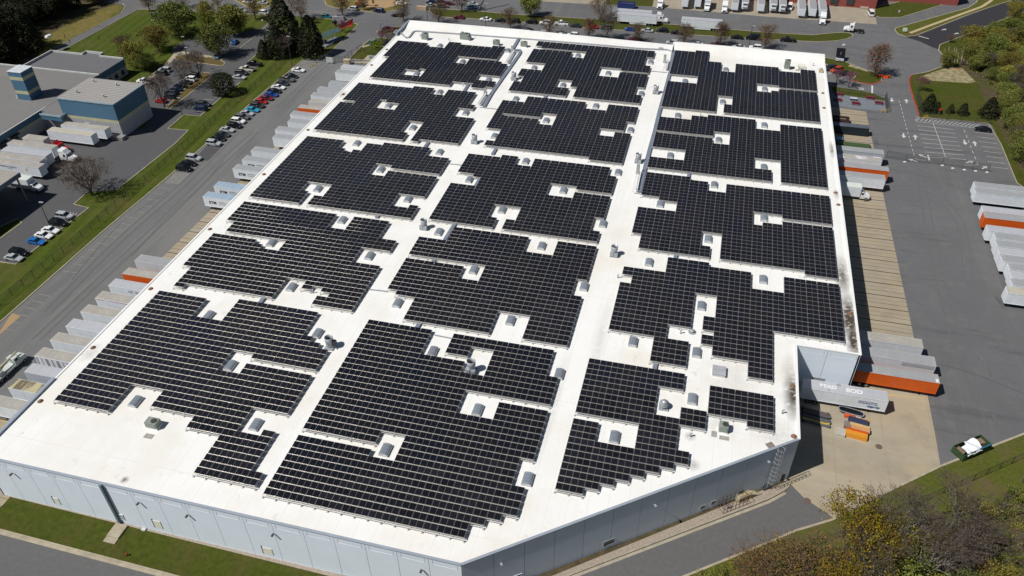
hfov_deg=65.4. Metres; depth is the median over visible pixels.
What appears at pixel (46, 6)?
tree
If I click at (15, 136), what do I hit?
dock door
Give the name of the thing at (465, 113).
skylight
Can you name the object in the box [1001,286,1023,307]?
semi trailer
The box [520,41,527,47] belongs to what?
roof air conditioner
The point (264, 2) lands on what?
sedan car
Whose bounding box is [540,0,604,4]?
apron
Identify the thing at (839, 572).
tree
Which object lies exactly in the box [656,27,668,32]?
suv car
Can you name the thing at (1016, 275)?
semi trailer
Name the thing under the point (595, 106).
skylight
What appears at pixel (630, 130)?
skylight
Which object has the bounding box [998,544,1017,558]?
shrub
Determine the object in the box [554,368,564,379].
skylight
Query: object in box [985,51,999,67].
tree
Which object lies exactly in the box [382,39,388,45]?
suv car
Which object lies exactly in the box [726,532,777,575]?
tree
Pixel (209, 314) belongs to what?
skylight
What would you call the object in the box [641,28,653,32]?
sedan car
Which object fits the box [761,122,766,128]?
skylight
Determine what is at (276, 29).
evergreen tree
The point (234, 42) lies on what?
hatchback car
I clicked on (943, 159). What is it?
concrete barrier
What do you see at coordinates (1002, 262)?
semi trailer
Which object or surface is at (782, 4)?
semi trailer
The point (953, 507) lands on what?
tree
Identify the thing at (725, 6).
tractor truck
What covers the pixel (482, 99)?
inverter rack
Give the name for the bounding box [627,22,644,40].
tree
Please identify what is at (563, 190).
skylight
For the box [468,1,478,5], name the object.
sedan car
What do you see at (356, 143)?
skylight
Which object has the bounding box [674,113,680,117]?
skylight
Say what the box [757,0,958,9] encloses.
brick building
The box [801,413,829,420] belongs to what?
long roll
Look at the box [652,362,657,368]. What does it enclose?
roof vent
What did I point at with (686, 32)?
tree
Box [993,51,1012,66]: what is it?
tree
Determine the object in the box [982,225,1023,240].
semi trailer
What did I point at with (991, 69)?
tree
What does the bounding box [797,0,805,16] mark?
semi trailer
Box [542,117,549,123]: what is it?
skylight
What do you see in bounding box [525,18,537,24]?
suv car
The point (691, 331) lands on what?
dome vent
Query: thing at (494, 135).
skylight
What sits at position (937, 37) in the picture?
fresh road
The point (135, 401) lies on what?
skylight
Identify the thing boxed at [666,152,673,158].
skylight
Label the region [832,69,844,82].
flowering tree
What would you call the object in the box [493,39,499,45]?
roof air conditioner
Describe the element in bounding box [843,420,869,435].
long crate
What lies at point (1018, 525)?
shrub
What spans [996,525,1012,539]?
shrub
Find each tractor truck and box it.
[53,139,70,150]
[54,147,78,162]
[656,0,663,8]
[657,12,667,23]
[721,0,728,12]
[819,11,826,24]
[843,22,864,33]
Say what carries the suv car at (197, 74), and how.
on the parking lot
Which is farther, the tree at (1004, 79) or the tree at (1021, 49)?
the tree at (1021, 49)
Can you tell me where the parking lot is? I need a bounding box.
[0,19,278,263]
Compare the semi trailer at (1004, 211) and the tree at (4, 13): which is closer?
the semi trailer at (1004, 211)
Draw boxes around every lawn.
[0,9,356,320]
[0,497,326,575]
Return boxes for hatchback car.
[154,98,167,103]
[231,39,238,44]
[255,98,267,103]
[321,13,331,18]
[624,26,634,31]
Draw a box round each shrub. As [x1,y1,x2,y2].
[368,38,382,48]
[693,567,708,575]
[712,565,727,575]
[727,558,744,574]
[938,502,951,514]
[949,501,972,520]
[965,504,982,518]
[978,499,998,517]
[993,554,1021,571]
[994,497,1002,506]
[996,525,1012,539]
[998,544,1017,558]
[999,498,1017,512]
[1001,490,1012,500]
[1001,503,1023,521]
[1006,483,1023,503]
[1008,484,1023,492]
[1011,519,1023,530]
[1016,485,1023,502]
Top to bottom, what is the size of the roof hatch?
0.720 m
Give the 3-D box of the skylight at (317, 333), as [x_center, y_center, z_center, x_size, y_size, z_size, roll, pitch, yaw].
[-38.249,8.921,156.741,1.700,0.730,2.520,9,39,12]
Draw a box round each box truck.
[11,174,43,192]
[416,5,426,10]
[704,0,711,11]
[840,181,869,200]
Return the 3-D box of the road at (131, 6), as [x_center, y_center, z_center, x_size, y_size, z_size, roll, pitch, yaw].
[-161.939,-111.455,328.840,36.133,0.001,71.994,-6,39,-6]
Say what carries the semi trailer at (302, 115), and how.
on the dock pad at (188, 237)
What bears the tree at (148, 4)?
on the lawn at (97, 203)
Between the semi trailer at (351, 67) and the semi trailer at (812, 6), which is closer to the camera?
the semi trailer at (351, 67)
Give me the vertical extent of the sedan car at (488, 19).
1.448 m
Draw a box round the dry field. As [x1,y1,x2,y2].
[29,5,122,55]
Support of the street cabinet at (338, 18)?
on the lawn at (97, 203)
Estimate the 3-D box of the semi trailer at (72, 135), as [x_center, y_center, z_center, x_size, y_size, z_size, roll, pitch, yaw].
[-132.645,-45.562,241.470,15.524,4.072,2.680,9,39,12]
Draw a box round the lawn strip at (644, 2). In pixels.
[606,0,653,5]
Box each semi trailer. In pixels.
[0,146,54,164]
[0,152,48,167]
[0,158,48,178]
[0,395,27,419]
[7,139,58,157]
[8,378,44,400]
[22,134,51,143]
[24,363,62,383]
[34,347,77,368]
[47,127,98,146]
[50,332,92,353]
[60,121,111,140]
[65,319,106,338]
[80,304,121,324]
[95,291,135,309]
[108,278,147,295]
[122,267,158,283]
[134,254,171,271]
[203,191,235,209]
[213,181,245,194]
[233,164,263,181]
[242,155,271,166]
[251,146,281,158]
[272,133,294,147]
[275,126,301,135]
[287,118,310,128]
[290,111,317,119]
[297,104,323,112]
[308,98,330,106]
[310,92,336,99]
[317,86,342,93]
[328,80,348,87]
[335,69,359,81]
[340,64,364,70]
[612,8,651,16]
[617,12,657,26]
[681,0,688,7]
[681,16,722,30]
[694,0,701,7]
[731,0,738,10]
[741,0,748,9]
[757,0,764,11]
[769,0,777,11]
[778,0,786,12]
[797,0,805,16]
[799,378,888,411]
[807,0,816,16]
[817,0,826,16]
[836,145,883,160]
[837,153,881,165]
[838,161,888,180]
[839,170,885,190]
[852,362,939,394]
[859,330,923,354]
[859,346,935,373]
[970,181,1023,193]
[970,187,1023,209]
[978,205,1023,219]
[979,212,1023,228]
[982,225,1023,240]
[990,232,1023,246]
[991,240,1023,255]
[994,247,1023,262]
[996,255,1023,271]
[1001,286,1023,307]
[1003,263,1023,278]
[1005,271,1023,283]
[1007,278,1023,287]
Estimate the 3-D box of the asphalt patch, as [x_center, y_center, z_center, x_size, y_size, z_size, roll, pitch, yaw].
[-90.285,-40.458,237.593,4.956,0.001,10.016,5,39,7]
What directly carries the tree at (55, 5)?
on the ground at (46, 24)
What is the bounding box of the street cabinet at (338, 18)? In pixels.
[332,16,343,24]
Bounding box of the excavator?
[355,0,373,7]
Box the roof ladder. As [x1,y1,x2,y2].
[765,442,785,487]
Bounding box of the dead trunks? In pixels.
[943,46,967,62]
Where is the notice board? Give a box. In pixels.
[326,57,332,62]
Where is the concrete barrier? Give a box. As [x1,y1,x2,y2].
[886,150,990,171]
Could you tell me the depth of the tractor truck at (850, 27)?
306.89 m
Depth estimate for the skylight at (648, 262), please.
173.53 m
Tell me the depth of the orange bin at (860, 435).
148.04 m
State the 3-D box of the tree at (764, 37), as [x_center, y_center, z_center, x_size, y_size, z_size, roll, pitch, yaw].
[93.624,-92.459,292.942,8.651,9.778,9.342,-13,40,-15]
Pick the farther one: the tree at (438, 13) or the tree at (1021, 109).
the tree at (438, 13)
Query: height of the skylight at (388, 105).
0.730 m
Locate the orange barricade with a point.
(884, 76)
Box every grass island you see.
[0,219,20,236]
[236,0,271,9]
[325,0,407,11]
[350,38,391,59]
[825,58,880,83]
[831,87,883,100]
[875,2,941,16]
[895,0,1008,35]
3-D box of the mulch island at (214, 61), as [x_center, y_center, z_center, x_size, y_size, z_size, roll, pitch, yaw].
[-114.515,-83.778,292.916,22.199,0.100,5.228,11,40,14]
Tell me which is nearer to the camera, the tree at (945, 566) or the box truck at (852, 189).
the tree at (945, 566)
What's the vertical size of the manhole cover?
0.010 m
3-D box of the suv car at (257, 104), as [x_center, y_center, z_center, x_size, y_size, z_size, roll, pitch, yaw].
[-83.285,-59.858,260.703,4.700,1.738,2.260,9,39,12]
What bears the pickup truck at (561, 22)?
on the road at (990, 324)
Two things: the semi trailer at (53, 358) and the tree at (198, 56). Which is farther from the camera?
the tree at (198, 56)
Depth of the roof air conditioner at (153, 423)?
137.47 m
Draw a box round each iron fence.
[916,89,922,117]
[920,112,992,123]
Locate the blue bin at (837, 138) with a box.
[835,136,842,141]
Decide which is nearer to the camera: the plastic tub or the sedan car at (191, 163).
the plastic tub
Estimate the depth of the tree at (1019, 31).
291.18 m
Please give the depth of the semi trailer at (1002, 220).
198.49 m
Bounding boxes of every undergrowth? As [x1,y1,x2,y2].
[852,498,1023,575]
[963,42,1023,174]
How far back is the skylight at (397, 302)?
163.48 m
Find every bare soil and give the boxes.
[0,313,19,333]
[365,0,396,7]
[849,64,866,70]
[925,66,975,82]
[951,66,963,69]
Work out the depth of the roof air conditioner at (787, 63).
254.36 m
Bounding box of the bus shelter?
[321,27,341,46]
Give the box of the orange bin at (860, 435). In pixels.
[845,427,867,441]
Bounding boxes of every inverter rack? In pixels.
[476,92,486,104]
[507,49,514,62]
[632,171,640,190]
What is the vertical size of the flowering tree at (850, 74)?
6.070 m
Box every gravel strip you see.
[0,491,343,575]
[553,481,788,575]
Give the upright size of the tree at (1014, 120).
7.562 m
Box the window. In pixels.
[603,538,614,546]
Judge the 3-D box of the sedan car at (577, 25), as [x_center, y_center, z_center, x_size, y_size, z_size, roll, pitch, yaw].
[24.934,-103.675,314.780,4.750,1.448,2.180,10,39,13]
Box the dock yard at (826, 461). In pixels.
[784,384,939,516]
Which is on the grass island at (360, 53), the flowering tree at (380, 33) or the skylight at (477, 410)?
the flowering tree at (380, 33)
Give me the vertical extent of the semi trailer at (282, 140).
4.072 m
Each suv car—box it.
[8,246,28,256]
[48,217,67,227]
[54,210,73,219]
[154,69,168,75]
[158,66,171,71]
[163,92,177,99]
[165,89,179,94]
[175,163,192,172]
[184,75,196,81]
[185,153,201,161]
[187,72,199,77]
[193,104,207,111]
[196,100,210,106]
[205,138,221,146]
[226,121,241,128]
[230,116,245,123]
[234,69,248,75]
[234,112,249,119]
[249,101,264,108]
[259,9,267,14]
[347,5,358,10]
[373,7,384,12]
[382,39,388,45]
[508,18,519,23]
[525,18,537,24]
[597,34,609,37]
[613,36,624,39]
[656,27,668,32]
[666,39,678,44]
[749,44,761,48]
[826,63,836,70]
[830,65,843,72]
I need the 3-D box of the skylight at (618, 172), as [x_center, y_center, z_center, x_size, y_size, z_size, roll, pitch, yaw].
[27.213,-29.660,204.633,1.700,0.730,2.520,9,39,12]
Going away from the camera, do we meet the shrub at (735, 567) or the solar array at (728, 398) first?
the shrub at (735, 567)
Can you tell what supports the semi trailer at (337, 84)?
on the dock pad at (188, 237)
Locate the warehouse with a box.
[0,20,861,575]
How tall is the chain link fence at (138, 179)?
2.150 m
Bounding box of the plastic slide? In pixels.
[844,413,868,423]
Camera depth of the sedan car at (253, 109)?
257.90 m
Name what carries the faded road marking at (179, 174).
on the road at (990, 324)
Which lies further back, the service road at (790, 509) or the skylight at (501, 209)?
the skylight at (501, 209)
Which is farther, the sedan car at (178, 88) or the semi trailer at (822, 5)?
the semi trailer at (822, 5)
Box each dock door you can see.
[0,139,9,149]
[9,132,20,139]
[846,0,854,4]
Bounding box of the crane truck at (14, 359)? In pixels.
[0,351,26,382]
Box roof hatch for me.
[712,364,725,377]
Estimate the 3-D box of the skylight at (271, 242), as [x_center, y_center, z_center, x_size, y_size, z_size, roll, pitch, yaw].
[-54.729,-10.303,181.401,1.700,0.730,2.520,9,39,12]
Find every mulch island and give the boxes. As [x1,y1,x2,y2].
[167,73,209,107]
[175,55,223,64]
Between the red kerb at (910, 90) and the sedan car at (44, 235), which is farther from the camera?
the red kerb at (910, 90)
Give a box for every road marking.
[0,3,924,426]
[7,7,318,329]
[67,29,1006,215]
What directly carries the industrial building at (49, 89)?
on the ground at (46, 24)
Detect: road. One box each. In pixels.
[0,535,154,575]
[53,0,159,50]
[100,0,1023,464]
[571,485,831,575]
[907,0,1023,48]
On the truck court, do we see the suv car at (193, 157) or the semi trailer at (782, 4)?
the suv car at (193, 157)
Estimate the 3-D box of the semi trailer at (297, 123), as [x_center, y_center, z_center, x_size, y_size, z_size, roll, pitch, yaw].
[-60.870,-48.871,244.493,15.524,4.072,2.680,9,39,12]
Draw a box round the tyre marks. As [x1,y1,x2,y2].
[32,40,997,423]
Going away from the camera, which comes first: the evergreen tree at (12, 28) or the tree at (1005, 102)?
the tree at (1005, 102)
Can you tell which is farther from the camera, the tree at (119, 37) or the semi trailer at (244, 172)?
the tree at (119, 37)
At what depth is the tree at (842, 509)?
121.09 m
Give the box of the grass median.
[431,9,851,40]
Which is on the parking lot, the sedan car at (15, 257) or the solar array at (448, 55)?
the sedan car at (15, 257)
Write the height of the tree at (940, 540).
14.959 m
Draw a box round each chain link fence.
[0,48,292,305]
[913,453,1023,500]
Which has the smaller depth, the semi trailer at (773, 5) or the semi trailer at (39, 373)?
the semi trailer at (39, 373)
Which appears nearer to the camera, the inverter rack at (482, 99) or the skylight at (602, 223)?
the skylight at (602, 223)
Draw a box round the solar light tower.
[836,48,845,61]
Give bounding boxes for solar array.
[53,290,328,490]
[173,201,396,314]
[248,136,448,221]
[261,319,557,542]
[313,82,475,146]
[369,40,506,90]
[387,227,596,349]
[428,153,616,244]
[483,96,638,166]
[508,41,654,105]
[553,358,706,499]
[607,257,844,384]
[631,172,837,282]
[647,115,827,190]
[661,50,819,124]
[707,385,773,435]
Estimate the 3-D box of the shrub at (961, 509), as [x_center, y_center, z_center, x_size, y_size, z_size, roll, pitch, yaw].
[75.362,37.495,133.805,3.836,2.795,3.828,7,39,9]
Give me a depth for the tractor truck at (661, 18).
316.18 m
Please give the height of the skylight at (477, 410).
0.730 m
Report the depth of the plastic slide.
152.02 m
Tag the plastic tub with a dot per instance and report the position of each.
(848, 410)
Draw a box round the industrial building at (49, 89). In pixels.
[0,34,152,149]
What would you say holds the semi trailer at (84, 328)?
on the dock pad at (188, 237)
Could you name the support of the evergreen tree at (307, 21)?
on the lawn at (97, 203)
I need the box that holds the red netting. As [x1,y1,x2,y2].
[339,19,352,28]
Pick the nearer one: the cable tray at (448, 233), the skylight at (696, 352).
the skylight at (696, 352)
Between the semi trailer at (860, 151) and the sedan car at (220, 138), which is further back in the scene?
the sedan car at (220, 138)
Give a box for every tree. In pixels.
[0,0,19,30]
[0,1,15,42]
[0,27,25,63]
[4,0,39,22]
[7,18,14,34]
[8,3,29,23]
[14,10,45,52]
[24,0,42,19]
[26,0,69,18]
[38,0,67,14]
[53,155,114,195]
[61,0,80,10]
[109,33,134,54]
[115,40,147,68]
[134,53,155,70]
[135,22,172,50]
[138,0,157,11]
[140,71,175,107]
[148,0,201,37]
[169,55,193,88]
[182,49,207,78]
[191,22,238,54]
[193,0,216,25]
[209,72,236,96]
[211,0,221,8]
[213,1,248,35]
[235,17,246,33]
[241,0,263,19]
[255,39,268,59]
[263,0,308,46]
[266,24,291,58]
[270,32,291,58]
[285,0,309,19]
[287,22,304,53]
[296,14,325,58]
[330,0,349,15]
[337,19,349,32]
[357,0,367,7]
[376,28,385,40]
[382,28,396,41]
[392,0,411,20]
[427,1,448,21]
[451,0,468,10]
[499,6,517,27]
[518,0,544,16]
[538,14,558,31]
[582,18,596,35]
[587,0,614,20]
[592,10,620,34]
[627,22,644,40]
[675,22,695,41]
[713,21,731,42]
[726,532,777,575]
[750,526,807,575]
[758,23,779,48]
[766,523,860,575]
[812,544,897,575]
[816,481,909,560]
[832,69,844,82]
[835,518,921,575]
[838,504,928,573]
[842,70,858,86]
[852,481,932,540]
[858,524,939,575]
[864,42,893,75]
[871,482,957,558]
[894,516,987,575]
[901,517,958,568]
[914,75,929,89]
[918,93,937,113]
[923,567,951,575]
[929,544,973,575]
[930,101,942,113]
[933,467,1002,532]
[939,48,959,66]
[942,564,980,575]
[945,104,955,113]
[949,516,1004,567]
[950,509,1021,562]
[955,24,991,42]
[956,102,968,115]
[959,41,984,60]
[961,35,984,54]
[966,551,1005,575]
[967,54,984,69]
[974,556,1023,575]
[976,50,995,68]
[977,97,998,119]
[979,33,1005,52]
[983,43,997,54]
[983,65,1001,80]
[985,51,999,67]
[986,21,1009,34]
[987,25,1008,35]
[987,31,1012,46]
[987,35,1012,51]
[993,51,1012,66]
[994,81,1023,94]
[995,64,1016,81]
[996,88,1022,105]
[997,16,1023,33]
[997,50,1023,66]
[997,69,1018,84]
[997,95,1019,114]
[999,105,1023,127]
[1003,71,1023,88]
[1005,110,1023,132]
[1006,0,1023,17]
[1007,34,1017,50]
[1008,42,1019,52]
[1008,125,1023,141]
[1008,128,1023,154]
[1008,135,1023,162]
[1009,107,1023,116]
[1010,25,1023,44]
[1013,45,1023,56]
[1013,58,1023,77]
[1014,64,1023,81]
[1016,528,1023,565]
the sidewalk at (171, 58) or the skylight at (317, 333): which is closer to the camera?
the skylight at (317, 333)
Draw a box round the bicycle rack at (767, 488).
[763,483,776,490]
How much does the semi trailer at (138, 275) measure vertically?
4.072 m
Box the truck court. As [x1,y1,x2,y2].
[0,59,367,397]
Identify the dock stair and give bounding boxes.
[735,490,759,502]
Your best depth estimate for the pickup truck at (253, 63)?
287.20 m
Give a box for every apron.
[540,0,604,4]
[652,0,876,23]
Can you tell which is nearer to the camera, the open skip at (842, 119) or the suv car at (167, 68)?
the open skip at (842, 119)
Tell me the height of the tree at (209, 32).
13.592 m
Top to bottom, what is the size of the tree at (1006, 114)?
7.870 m
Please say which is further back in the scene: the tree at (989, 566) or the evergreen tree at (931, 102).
the evergreen tree at (931, 102)
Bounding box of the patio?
[829,94,884,110]
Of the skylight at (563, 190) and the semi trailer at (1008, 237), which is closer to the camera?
the semi trailer at (1008, 237)
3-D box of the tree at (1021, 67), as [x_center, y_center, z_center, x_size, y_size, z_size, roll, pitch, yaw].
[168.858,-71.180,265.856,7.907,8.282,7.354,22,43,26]
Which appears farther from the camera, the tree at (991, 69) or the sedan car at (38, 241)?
the tree at (991, 69)
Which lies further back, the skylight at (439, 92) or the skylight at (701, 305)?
the skylight at (439, 92)
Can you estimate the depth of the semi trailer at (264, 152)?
229.60 m
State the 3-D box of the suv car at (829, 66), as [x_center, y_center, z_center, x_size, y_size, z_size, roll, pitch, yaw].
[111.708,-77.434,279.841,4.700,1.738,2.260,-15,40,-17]
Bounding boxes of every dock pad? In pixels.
[0,81,348,506]
[831,107,925,393]
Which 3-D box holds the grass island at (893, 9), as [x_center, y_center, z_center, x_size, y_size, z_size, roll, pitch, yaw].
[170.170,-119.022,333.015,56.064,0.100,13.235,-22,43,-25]
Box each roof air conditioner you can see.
[143,416,162,438]
[421,32,428,40]
[460,31,471,40]
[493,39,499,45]
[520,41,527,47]
[711,420,728,440]
[779,59,798,70]
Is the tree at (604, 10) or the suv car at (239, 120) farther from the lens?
the tree at (604, 10)
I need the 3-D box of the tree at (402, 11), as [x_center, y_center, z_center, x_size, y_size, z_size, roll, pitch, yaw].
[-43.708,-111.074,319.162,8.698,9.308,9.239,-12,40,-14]
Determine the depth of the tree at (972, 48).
280.11 m
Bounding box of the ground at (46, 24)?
[0,0,1023,575]
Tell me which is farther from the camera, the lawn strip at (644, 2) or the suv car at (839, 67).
the lawn strip at (644, 2)
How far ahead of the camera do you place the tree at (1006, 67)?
264.10 m
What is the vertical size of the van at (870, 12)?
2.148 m
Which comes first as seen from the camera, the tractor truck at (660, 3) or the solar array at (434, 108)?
the solar array at (434, 108)
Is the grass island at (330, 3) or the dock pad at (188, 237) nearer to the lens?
the dock pad at (188, 237)
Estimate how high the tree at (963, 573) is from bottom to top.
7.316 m
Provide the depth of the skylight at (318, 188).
199.31 m
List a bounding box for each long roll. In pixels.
[801,406,828,413]
[801,408,829,415]
[801,411,829,419]
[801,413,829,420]
[801,416,829,424]
[801,418,829,427]
[802,410,830,418]
[802,415,830,423]
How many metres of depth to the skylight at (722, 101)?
235.75 m
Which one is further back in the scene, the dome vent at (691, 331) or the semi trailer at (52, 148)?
the semi trailer at (52, 148)
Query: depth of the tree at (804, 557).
119.25 m
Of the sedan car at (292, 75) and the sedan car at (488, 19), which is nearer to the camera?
the sedan car at (292, 75)
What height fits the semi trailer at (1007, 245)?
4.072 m
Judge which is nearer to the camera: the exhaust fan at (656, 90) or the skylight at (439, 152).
the skylight at (439, 152)
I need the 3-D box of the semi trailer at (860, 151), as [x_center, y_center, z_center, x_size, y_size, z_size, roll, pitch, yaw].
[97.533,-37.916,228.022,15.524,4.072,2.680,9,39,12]
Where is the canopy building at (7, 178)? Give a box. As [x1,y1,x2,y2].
[0,170,27,200]
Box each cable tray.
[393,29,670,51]
[443,223,456,239]
[482,38,521,106]
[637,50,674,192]
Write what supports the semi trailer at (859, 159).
on the dock pad at (880, 302)
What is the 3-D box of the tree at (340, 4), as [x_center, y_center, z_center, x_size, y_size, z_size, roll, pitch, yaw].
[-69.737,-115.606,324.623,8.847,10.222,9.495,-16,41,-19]
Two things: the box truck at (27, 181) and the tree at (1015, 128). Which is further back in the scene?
the tree at (1015, 128)
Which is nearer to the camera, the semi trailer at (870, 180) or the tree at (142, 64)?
the semi trailer at (870, 180)
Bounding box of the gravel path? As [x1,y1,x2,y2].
[909,0,992,32]
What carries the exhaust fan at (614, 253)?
on the warehouse
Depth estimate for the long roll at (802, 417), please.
151.13 m
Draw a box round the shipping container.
[833,122,869,136]
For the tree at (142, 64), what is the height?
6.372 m
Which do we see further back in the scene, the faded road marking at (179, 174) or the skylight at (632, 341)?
the faded road marking at (179, 174)
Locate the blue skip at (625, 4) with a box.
[617,1,635,8]
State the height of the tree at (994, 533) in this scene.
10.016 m
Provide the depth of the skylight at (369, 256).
176.50 m
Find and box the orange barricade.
[876,74,890,78]
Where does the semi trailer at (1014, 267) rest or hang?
on the road at (990, 324)
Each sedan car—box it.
[3,253,23,262]
[26,237,45,245]
[34,231,53,239]
[41,225,59,233]
[168,86,182,91]
[173,83,186,87]
[178,79,192,84]
[180,159,196,166]
[210,135,225,141]
[214,53,222,58]
[214,131,230,137]
[219,126,234,132]
[232,74,246,79]
[239,110,254,115]
[245,106,259,112]
[257,0,268,4]
[259,95,273,100]
[264,91,278,97]
[267,87,281,93]
[271,84,285,89]
[275,80,289,85]
[284,73,297,77]
[291,67,304,72]
[443,1,453,5]
[453,14,464,19]
[466,4,477,8]
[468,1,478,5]
[479,17,491,21]
[494,18,505,22]
[569,23,581,27]
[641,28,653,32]
[670,30,682,34]
[730,34,742,39]
[974,126,991,132]
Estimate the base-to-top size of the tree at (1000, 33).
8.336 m
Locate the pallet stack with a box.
[835,427,845,437]
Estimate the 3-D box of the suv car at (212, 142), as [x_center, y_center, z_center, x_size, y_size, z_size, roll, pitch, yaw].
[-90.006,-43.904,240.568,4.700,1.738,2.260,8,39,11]
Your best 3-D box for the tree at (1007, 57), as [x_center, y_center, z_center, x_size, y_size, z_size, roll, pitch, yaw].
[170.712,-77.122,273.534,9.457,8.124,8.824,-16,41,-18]
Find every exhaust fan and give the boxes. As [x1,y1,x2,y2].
[324,334,336,350]
[419,218,428,230]
[465,358,477,373]
[471,133,478,144]
[510,71,517,80]
[609,244,618,257]
[634,152,641,163]
[652,84,658,94]
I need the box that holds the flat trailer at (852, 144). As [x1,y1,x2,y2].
[835,141,871,148]
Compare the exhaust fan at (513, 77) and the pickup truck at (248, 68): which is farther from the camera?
the pickup truck at (248, 68)
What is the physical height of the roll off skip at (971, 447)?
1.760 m
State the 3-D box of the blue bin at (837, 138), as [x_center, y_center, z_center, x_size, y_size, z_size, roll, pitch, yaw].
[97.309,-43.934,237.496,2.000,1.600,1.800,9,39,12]
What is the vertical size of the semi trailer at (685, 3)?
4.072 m
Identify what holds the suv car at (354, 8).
on the road at (990, 324)
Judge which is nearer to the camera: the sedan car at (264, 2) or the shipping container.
the shipping container
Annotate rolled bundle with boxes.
[848,415,867,425]
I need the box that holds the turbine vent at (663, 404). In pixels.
[658,399,668,411]
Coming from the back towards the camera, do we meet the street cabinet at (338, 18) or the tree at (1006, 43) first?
the street cabinet at (338, 18)
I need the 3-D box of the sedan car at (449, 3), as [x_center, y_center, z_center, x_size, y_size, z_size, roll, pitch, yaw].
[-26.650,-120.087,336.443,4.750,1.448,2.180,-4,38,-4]
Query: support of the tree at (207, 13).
on the lawn at (97, 203)
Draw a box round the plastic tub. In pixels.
[838,406,864,416]
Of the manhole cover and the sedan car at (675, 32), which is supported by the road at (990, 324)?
the sedan car at (675, 32)
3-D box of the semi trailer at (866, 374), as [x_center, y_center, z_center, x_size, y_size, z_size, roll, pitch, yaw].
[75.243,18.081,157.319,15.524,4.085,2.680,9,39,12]
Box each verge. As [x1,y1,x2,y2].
[690,435,1023,575]
[910,13,1023,184]
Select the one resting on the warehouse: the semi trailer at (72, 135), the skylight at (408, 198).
the skylight at (408, 198)
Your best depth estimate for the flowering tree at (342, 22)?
310.41 m
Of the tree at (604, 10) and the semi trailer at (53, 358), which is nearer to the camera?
the semi trailer at (53, 358)
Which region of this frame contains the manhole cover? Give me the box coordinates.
[804,498,810,503]
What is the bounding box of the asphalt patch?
[198,145,222,160]
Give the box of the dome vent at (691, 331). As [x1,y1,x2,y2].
[688,329,695,334]
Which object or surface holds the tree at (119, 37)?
on the lawn at (97, 203)
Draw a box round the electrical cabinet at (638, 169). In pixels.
[635,164,639,174]
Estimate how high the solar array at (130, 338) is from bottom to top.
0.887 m
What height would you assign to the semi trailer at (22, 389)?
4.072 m
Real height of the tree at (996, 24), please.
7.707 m
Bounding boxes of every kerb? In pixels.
[0,0,1023,575]
[851,74,919,115]
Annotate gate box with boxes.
[343,58,350,64]
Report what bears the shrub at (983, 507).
on the verge at (995, 479)
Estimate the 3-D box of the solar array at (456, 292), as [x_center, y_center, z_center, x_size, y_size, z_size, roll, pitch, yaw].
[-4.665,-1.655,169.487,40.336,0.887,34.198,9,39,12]
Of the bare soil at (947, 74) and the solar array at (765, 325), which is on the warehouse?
the solar array at (765, 325)
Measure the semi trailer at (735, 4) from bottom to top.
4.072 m
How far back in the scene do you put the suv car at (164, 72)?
281.37 m
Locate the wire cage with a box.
[718,489,748,513]
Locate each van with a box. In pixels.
[746,33,760,40]
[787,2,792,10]
[867,9,874,16]
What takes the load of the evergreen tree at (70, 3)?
on the ground at (46, 24)
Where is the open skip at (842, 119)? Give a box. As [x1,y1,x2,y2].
[832,115,849,122]
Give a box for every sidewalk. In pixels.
[149,51,224,78]
[351,45,384,63]
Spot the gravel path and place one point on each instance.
(981, 6)
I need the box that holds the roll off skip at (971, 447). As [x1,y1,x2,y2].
[951,434,992,460]
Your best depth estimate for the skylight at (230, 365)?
149.51 m
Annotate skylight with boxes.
[127,395,143,407]
[203,310,215,318]
[223,360,237,371]
[248,418,263,431]
[266,238,276,246]
[285,282,297,291]
[311,328,323,338]
[313,185,322,192]
[337,216,347,223]
[352,140,360,146]
[364,251,374,260]
[376,166,384,172]
[378,443,392,457]
[384,103,391,108]
[392,298,402,308]
[403,195,412,202]
[408,125,416,130]
[426,346,438,355]
[433,228,443,236]
[435,149,443,155]
[436,89,442,94]
[461,110,468,115]
[464,176,473,183]
[468,265,478,274]
[471,403,483,416]
[490,133,497,138]
[497,206,506,213]
[505,315,515,325]
[521,158,529,164]
[521,471,533,486]
[537,241,545,250]
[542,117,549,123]
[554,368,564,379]
[559,187,567,193]
[579,282,588,291]
[592,103,598,108]
[598,220,606,227]
[608,430,620,444]
[614,169,621,175]
[627,127,633,132]
[628,336,637,347]
[644,258,653,266]
[656,200,663,207]
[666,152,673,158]
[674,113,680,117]
[687,393,697,405]
[692,347,701,358]
[697,301,705,311]
[704,235,711,243]
[710,181,717,188]
[715,137,721,143]
[719,99,725,104]
[759,275,766,284]
[760,164,766,169]
[760,214,767,221]
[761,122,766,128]
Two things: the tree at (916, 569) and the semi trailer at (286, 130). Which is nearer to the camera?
the tree at (916, 569)
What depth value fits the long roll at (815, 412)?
152.84 m
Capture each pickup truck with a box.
[136,77,147,84]
[239,65,254,71]
[246,60,262,66]
[278,75,294,82]
[555,20,568,25]
[627,36,642,41]
[710,41,725,45]
[780,36,795,42]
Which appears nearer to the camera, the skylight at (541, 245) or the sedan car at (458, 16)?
the skylight at (541, 245)
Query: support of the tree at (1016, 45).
on the ground at (46, 24)
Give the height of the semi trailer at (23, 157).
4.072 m
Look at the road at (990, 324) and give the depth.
216.57 m

